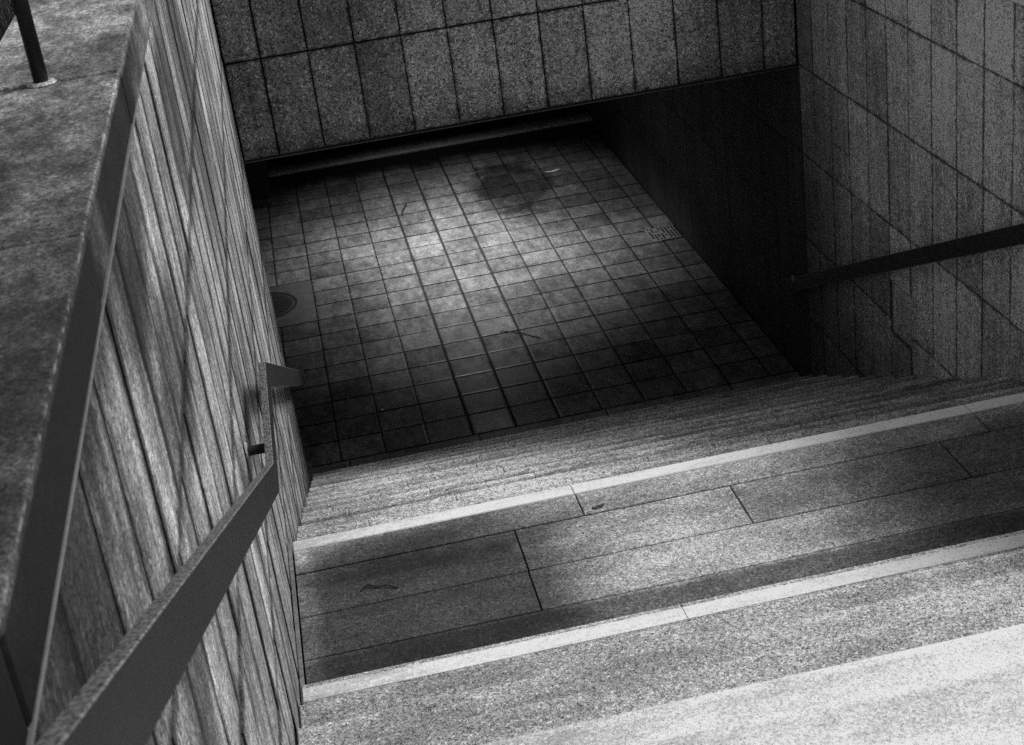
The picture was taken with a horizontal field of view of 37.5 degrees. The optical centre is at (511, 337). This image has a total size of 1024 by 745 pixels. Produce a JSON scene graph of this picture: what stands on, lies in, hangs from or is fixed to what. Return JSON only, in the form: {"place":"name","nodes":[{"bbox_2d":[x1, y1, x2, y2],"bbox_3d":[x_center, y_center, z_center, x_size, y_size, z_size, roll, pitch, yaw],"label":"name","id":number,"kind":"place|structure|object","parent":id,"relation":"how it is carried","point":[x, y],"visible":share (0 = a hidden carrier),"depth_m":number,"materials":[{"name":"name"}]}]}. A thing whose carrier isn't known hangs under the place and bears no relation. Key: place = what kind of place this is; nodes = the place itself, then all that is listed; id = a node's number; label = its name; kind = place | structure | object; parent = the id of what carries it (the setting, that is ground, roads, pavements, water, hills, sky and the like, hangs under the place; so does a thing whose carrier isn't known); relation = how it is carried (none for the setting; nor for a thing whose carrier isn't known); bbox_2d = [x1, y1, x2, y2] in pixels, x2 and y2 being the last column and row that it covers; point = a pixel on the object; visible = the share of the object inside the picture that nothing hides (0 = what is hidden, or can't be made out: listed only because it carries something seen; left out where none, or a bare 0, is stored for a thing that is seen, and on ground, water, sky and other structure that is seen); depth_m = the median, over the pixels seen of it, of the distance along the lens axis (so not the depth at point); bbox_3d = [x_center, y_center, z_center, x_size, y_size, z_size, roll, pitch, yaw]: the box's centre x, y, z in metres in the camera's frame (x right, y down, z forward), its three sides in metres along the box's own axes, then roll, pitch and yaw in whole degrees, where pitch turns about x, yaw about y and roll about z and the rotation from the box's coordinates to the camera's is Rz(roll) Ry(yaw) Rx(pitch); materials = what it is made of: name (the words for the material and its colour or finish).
{"place":"outdoors","nodes":[
{"label":"outdoors","id":0,"kind":"place"},
{"bbox_2d":[0,0,14,40],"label":"grass","id":1,"kind":"structure","parent":0,"point":[8,8],"depth_m":4.28,"materials":[{"name":"grey plant"}]},
{"bbox_2d":[0,0,224,72],"bbox_3d":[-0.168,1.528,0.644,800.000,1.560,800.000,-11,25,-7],"label":"ground","id":2,"kind":"structure","parent":0,"point":[213,20],"depth_m":9.77,"materials":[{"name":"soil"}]},
{"bbox_2d":[0,0,310,744],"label":"retaining wall","id":3,"kind":"structure","parent":2,"relation":"on","point":[140,340],"depth_m":3.05,"materials":[{"name":"stone"}]},
{"bbox_2d":[12,0,56,87],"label":"guard railing","id":4,"kind":"object","parent":3,"relation":"on","point":[31,43],"visible":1,"depth_m":3.25,"materials":[{"name":"black metal"}]},
{"bbox_2d":[35,362,305,744],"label":"handrail","id":5,"kind":"object","parent":3,"relation":"attached to","point":[124,694],"visible":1,"depth_m":1.94,"materials":[{"name":"metal"}]},
{"bbox_2d":[796,0,1023,380],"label":"retaining wall","id":6,"kind":"structure","parent":2,"relation":"on","point":[912,116],"depth_m":8.69,"materials":[{"name":"tile"}]},
{"bbox_2d":[210,0,796,163],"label":"lintel wall","id":7,"kind":"structure","parent":6,"relation":"attached to","point":[304,76],"depth_m":9.84,"materials":[{"name":"tile"}]},
{"bbox_2d":[785,223,1023,291],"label":"handrail","id":8,"kind":"object","parent":6,"relation":"attached to","point":[1005,237],"visible":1,"depth_m":8.58,"materials":[{"name":"metal"}]},
{"bbox_2d":[253,127,801,482],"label":"floor","id":9,"kind":"structure","parent":0,"point":[633,338],"depth_m":13.38,"materials":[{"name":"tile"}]},
{"bbox_2d":[242,156,271,208],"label":"square pillar","id":10,"kind":"structure","parent":9,"relation":"on","point":[257,176],"depth_m":16.48,"materials":[{"name":"paint"}]},
{"bbox_2d":[270,280,316,327],"bbox_3d":[-2.331,-0.250,14.012,0.988,0.036,0.998,-11,25,-7],"label":"manhole cover","id":11,"kind":"object","parent":9,"relation":"on","point":[293,303],"visible":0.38,"depth_m":14.02,"materials":[{"name":"metal"}]},
{"bbox_2d":[266,105,593,185],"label":"kerb","id":12,"kind":"structure","parent":9,"relation":"on","point":[413,147],"depth_m":17.55,"materials":[{"name":"stone"}]},
{"bbox_2d":[500,331,540,337],"bbox_3d":[0.076,-0.026,12.790,0.407,0.011,0.036,9,30,31],"label":"loose wire","id":13,"kind":"object","parent":9,"relation":"on","point":[520,333],"visible":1,"depth_m":12.80,"materials":[{"name":"plant"}]},
{"bbox_2d":[287,375,1023,744],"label":"granite staircase","id":14,"kind":"structure","parent":9,"relation":"on","point":[823,559],"depth_m":5.91,"materials":[{"name":"stone"}]},
{"bbox_2d":[360,584,397,590],"bbox_3d":[-0.536,1.008,6.093,0.156,0.011,0.040,-6,25,4],"label":"crooked twig","id":15,"kind":"object","parent":14,"relation":"on","point":[378,586],"visible":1,"depth_m":6.09,"materials":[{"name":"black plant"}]},
{"bbox_2d":[591,503,603,508],"bbox_3d":[0.369,0.722,6.435,0.061,0.009,0.024,-18,27,-21],"label":"dry leaf","id":16,"kind":"object","parent":14,"relation":"on","point":[598,506],"visible":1,"depth_m":6.43,"materials":[{"name":"grey plant"}]},
{"bbox_2d":[644,225,681,240],"bbox_3d":[1.450,-0.986,14.474,0.282,0.035,0.325,-11,25,-7],"label":"drain cover","id":17,"kind":"object","parent":9,"relation":"on","point":[669,232],"visible":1,"depth_m":14.45,"materials":[{"name":"metal"}]},
{"bbox_2d":[582,4,811,375],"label":"underpass wall","id":18,"kind":"structure","parent":9,"relation":"on","point":[715,168],"depth_m":12.29,"materials":[{"name":"stone"}]}
]}

